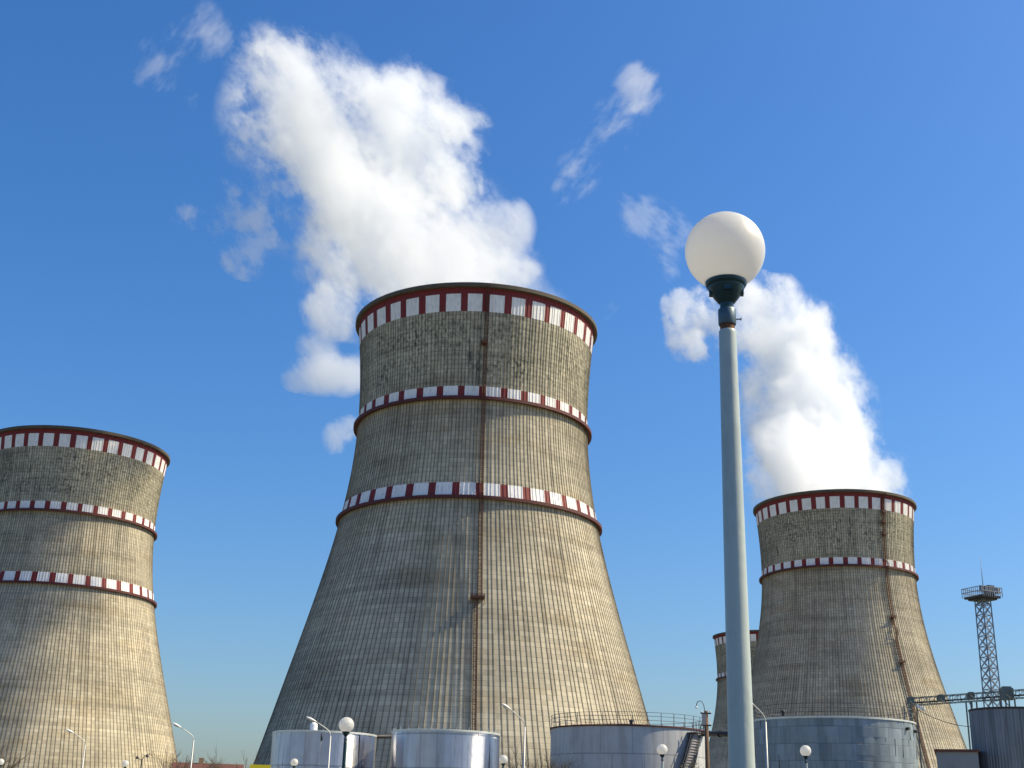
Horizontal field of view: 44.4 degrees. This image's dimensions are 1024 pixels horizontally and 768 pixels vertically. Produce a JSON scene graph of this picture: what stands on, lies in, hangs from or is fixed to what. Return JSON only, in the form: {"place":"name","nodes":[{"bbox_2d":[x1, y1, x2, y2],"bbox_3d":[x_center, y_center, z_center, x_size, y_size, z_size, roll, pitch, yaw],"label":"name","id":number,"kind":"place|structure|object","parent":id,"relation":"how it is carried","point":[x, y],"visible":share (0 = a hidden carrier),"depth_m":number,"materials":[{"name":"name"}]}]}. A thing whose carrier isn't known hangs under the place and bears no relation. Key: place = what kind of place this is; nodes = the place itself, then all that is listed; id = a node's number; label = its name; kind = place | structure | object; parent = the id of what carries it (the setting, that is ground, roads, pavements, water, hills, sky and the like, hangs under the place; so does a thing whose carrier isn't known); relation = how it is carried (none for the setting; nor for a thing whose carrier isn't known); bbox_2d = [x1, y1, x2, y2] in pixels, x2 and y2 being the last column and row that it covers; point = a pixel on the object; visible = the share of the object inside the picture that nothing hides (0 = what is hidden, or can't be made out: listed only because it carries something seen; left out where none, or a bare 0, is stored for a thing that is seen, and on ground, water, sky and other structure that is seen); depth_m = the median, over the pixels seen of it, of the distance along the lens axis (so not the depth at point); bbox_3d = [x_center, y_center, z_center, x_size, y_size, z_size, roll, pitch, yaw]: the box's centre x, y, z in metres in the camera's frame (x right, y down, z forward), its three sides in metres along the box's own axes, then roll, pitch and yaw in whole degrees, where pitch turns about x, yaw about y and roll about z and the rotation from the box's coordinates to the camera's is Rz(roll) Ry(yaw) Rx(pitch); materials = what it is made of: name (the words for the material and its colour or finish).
{"place":"outdoors","nodes":[
{"label":"outdoors","id":0,"kind":"place"},
{"bbox_2d":[1,742,29,767],"bbox_3d":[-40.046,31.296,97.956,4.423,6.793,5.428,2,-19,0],"label":"bare bush","id":1,"kind":"object","parent":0,"point":[12,766],"visible":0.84,"depth_m":97.61,"materials":[{"name":"brown plant"}]},
{"bbox_2d":[66,729,85,767],"bbox_3d":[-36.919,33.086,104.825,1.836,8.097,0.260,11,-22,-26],"label":"arm lamp","id":2,"kind":"object","parent":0,"point":[69,731],"visible":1,"depth_m":105.84,"materials":[{"name":"white metal"}]},
{"bbox_2d":[0,425,177,767],"bbox_3d":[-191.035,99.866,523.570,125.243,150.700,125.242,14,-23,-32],"label":"cooling tower","id":3,"kind":"structure","parent":0,"point":[79,652],"depth_m":497.51,"materials":[{"name":"concrete"}]},
{"bbox_2d":[122,760,128,767],"bbox_3d":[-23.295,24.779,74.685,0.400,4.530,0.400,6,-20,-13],"label":"globe lamp","id":4,"kind":"object","parent":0,"point":[125,763],"visible":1,"depth_m":75.23,"materials":[{"name":"white glass"}]},
{"bbox_2d":[135,753,149,767],"bbox_3d":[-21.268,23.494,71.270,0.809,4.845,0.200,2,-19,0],"label":"floodlight post","id":5,"kind":"object","parent":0,"point":[147,755],"visible":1,"depth_m":71.93,"materials":[{"name":"metal"}]},
{"bbox_2d":[150,744,194,767],"bbox_3d":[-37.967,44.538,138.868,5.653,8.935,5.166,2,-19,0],"label":"bare tree","id":6,"kind":"object","parent":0,"point":[174,760],"visible":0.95,"depth_m":139.44,"materials":[{"name":"brown plant"}]},
{"bbox_2d":[173,723,193,767],"bbox_3d":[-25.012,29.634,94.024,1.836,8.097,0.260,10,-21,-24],"label":"arm lamp","id":7,"kind":"object","parent":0,"point":[175,724],"visible":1,"depth_m":94.99,"materials":[{"name":"white metal"}]},
{"bbox_2d":[182,756,227,767],"bbox_3d":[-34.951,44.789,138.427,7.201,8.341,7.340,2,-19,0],"label":"bare bush","id":8,"kind":"object","parent":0,"point":[210,765],"visible":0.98,"depth_m":139.92,"materials":[{"name":"brown plant"}]},
{"bbox_2d":[171,758,243,767],"bbox_3d":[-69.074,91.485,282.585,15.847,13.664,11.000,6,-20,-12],"label":"distant building","id":9,"kind":"structure","parent":0,"point":[198,765],"depth_m":283.22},
{"bbox_2d":[211,743,258,767],"bbox_3d":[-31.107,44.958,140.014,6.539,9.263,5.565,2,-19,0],"label":"bare tree","id":10,"kind":"object","parent":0,"point":[236,763],"visible":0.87,"depth_m":140.91,"materials":[{"name":"brown plant"}]},
{"bbox_2d":[291,759,297,767],"bbox_3d":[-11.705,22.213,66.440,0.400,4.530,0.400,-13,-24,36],"label":"globe lamp","id":11,"kind":"object","parent":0,"point":[294,763],"visible":1,"depth_m":66.98,"materials":[{"name":"white glass"}]},
{"bbox_2d":[307,717,330,767],"bbox_3d":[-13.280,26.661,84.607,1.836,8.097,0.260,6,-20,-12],"label":"arm lamp","id":12,"kind":"object","parent":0,"point":[310,719],"visible":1,"depth_m":85.62,"materials":[{"name":"white metal"}]},
{"bbox_2d":[270,722,376,767],"bbox_3d":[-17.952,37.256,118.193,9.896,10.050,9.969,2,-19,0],"label":"storage tank","id":13,"kind":"object","parent":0,"point":[307,748],"visible":0.94,"depth_m":115.09,"materials":[{"name":"metal"}]},
{"bbox_2d":[374,734,390,737],"bbox_3d":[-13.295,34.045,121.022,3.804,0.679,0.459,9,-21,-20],"label":"overhead pipe","id":14,"kind":"object","parent":13,"relation":"attached to","point":[383,736],"visible":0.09,"depth_m":121.23,"materials":[{"name":"metal"}]},
{"bbox_2d":[389,727,499,767],"bbox_3d":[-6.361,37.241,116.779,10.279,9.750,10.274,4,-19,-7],"label":"storage tank","id":15,"kind":"object","parent":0,"point":[433,748],"visible":1,"depth_m":113.58,"materials":[{"name":"metal"}]},
{"bbox_2d":[253,282,649,767],"bbox_3d":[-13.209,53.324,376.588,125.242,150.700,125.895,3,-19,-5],"label":"cooling tower","id":16,"kind":"structure","parent":0,"point":[465,584],"depth_m":343.96,"materials":[{"name":"concrete"}]},
{"bbox_2d":[0,0,1023,767],"label":"sky","id":17,"kind":"structure","parent":0,"point":[203,202],"materials":[{"name":"blue"}]},
{"bbox_2d":[502,704,525,767],"bbox_3d":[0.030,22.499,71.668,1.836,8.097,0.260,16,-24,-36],"label":"arm lamp","id":18,"kind":"object","parent":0,"point":[505,706],"visible":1,"depth_m":72.62,"materials":[{"name":"white metal"}]},
{"bbox_2d":[499,744,553,767],"bbox_3d":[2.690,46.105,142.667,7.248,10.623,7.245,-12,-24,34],"label":"bare bush","id":19,"kind":"object","parent":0,"point":[525,759],"visible":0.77,"depth_m":143.59,"materials":[{"name":"brown plant"}]},
{"bbox_2d":[525,748,578,767],"bbox_3d":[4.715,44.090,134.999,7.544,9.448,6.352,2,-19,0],"label":"bare bush","id":20,"kind":"object","parent":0,"point":[545,766],"visible":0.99,"depth_m":135.45,"materials":[{"name":"brown plant"}]},
{"bbox_2d":[550,711,704,767],"bbox_3d":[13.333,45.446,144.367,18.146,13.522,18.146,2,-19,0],"label":"storage tank","id":21,"kind":"object","parent":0,"point":[611,745],"visible":0.91,"depth_m":138.04,"materials":[{"name":"grey metal"}]},
{"bbox_2d":[702,730,727,737],"bbox_3d":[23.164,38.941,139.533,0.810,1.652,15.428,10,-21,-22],"label":"overhead pipe","id":22,"kind":"object","parent":21,"relation":"attached to","point":[720,733],"visible":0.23,"depth_m":139.51,"materials":[{"name":"metal"}]},
{"bbox_2d":[671,757,701,767],"bbox_3d":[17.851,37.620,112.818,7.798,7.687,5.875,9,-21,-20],"label":"leafy bush","id":23,"kind":"object","parent":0,"point":[693,766],"visible":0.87,"depth_m":114.33,"materials":[{"name":"green plant"}]},
{"bbox_2d":[695,701,710,767],"bbox_3d":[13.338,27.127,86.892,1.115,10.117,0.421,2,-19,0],"label":"utility pole","id":24,"kind":"object","parent":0,"point":[704,722],"visible":1,"depth_m":87.78,"materials":[{"name":"brown metal"}]},
{"bbox_2d":[709,630,758,767],"bbox_3d":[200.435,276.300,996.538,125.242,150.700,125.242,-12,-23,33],"label":"cooling tower","id":25,"kind":"structure","parent":0,"point":[718,752],"depth_m":987.03,"materials":[{"name":"concrete"}]},
{"bbox_2d":[753,704,767,767],"bbox_3d":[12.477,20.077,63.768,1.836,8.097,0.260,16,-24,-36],"label":"arm lamp","id":26,"kind":"object","parent":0,"point":[766,747],"visible":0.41,"depth_m":64.87,"materials":[{"name":"white metal"}]},
{"bbox_2d":[753,703,918,767],"bbox_3d":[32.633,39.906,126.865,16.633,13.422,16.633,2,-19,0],"label":"storage tank","id":27,"kind":"object","parent":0,"point":[848,741],"visible":0.91,"depth_m":121.22,"materials":[{"name":"grey metal"}]},
{"bbox_2d":[751,489,966,767],"bbox_3d":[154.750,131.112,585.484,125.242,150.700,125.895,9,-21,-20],"label":"cooling tower","id":28,"kind":"structure","parent":0,"point":[841,624],"depth_m":563.62,"materials":[{"name":"concrete"}]},
{"bbox_2d":[934,749,979,767],"bbox_3d":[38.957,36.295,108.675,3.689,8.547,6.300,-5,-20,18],"label":"building","id":29,"kind":"structure","parent":0,"point":[957,758],"depth_m":107.14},
{"bbox_2d":[903,686,1023,767],"bbox_3d":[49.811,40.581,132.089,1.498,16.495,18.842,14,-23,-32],"label":"pipe gantry","id":30,"kind":"object","parent":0,"point":[1005,693],"visible":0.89,"depth_m":134.92,"materials":[{"name":"grey metal"}]},
{"bbox_2d":[918,710,969,726],"bbox_3d":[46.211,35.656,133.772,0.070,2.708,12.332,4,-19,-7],"label":"slack cable","id":31,"kind":"object","parent":30,"relation":"hanging from","point":[943,721],"visible":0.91,"depth_m":134.22,"materials":[{"name":"metal"}]},
{"bbox_2d":[961,558,1002,706],"bbox_3d":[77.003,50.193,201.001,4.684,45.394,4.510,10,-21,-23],"label":"lattice mast","id":32,"kind":"object","parent":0,"point":[988,592],"visible":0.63,"depth_m":204.10,"materials":[{"name":"grey metal"}]},
{"bbox_2d":[968,706,1023,767],"bbox_3d":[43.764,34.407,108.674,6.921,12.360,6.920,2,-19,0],"label":"storage tank","id":33,"kind":"object","parent":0,"point":[997,736],"visible":1,"depth_m":107.46,"materials":[{"name":"grey metal"}]},
{"bbox_3d":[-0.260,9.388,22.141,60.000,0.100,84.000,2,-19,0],"label":"pavement","id":34,"kind":"structure","parent":0,"visible":0},
{"bbox_2d":[250,764,270,767],"bbox_3d":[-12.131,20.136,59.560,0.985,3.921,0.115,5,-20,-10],"label":"yellow board","id":35,"kind":"object","parent":34,"relation":"on","point":[259,766],"visible":1,"depth_m":60.12,"materials":[{"name":"metal"}]},
{"bbox_2d":[339,717,353,767],"bbox_3d":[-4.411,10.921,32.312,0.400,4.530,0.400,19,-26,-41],"label":"globe lamp","id":36,"kind":"object","parent":34,"relation":"on","point":[346,725],"visible":1,"depth_m":32.83,"materials":[{"name":"white glass"}]},
{"bbox_2d":[499,755,507,767],"bbox_3d":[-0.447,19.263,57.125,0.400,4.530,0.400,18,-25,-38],"label":"globe lamp","id":37,"kind":"object","parent":34,"relation":"on","point":[503,759],"visible":1,"depth_m":57.67,"materials":[{"name":"white glass"}]},
{"bbox_2d":[657,744,667,767],"bbox_3d":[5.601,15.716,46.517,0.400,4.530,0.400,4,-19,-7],"label":"globe lamp","id":38,"kind":"object","parent":34,"relation":"on","point":[662,749],"visible":1,"depth_m":47.05,"materials":[{"name":"white glass"}]},
{"bbox_2d":[685,211,764,767],"bbox_3d":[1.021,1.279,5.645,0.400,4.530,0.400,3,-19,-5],"label":"globe lamp","id":39,"kind":"object","parent":34,"relation":"on","point":[724,254],"visible":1,"depth_m":5.97,"materials":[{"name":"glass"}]},
{"bbox_2d":[800,745,810,767],"bbox_3d":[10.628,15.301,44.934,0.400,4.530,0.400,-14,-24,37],"label":"globe lamp","id":40,"kind":"object","parent":34,"relation":"on","point":[805,751],"visible":1,"depth_m":45.47,"materials":[{"name":"white glass"}]}
]}

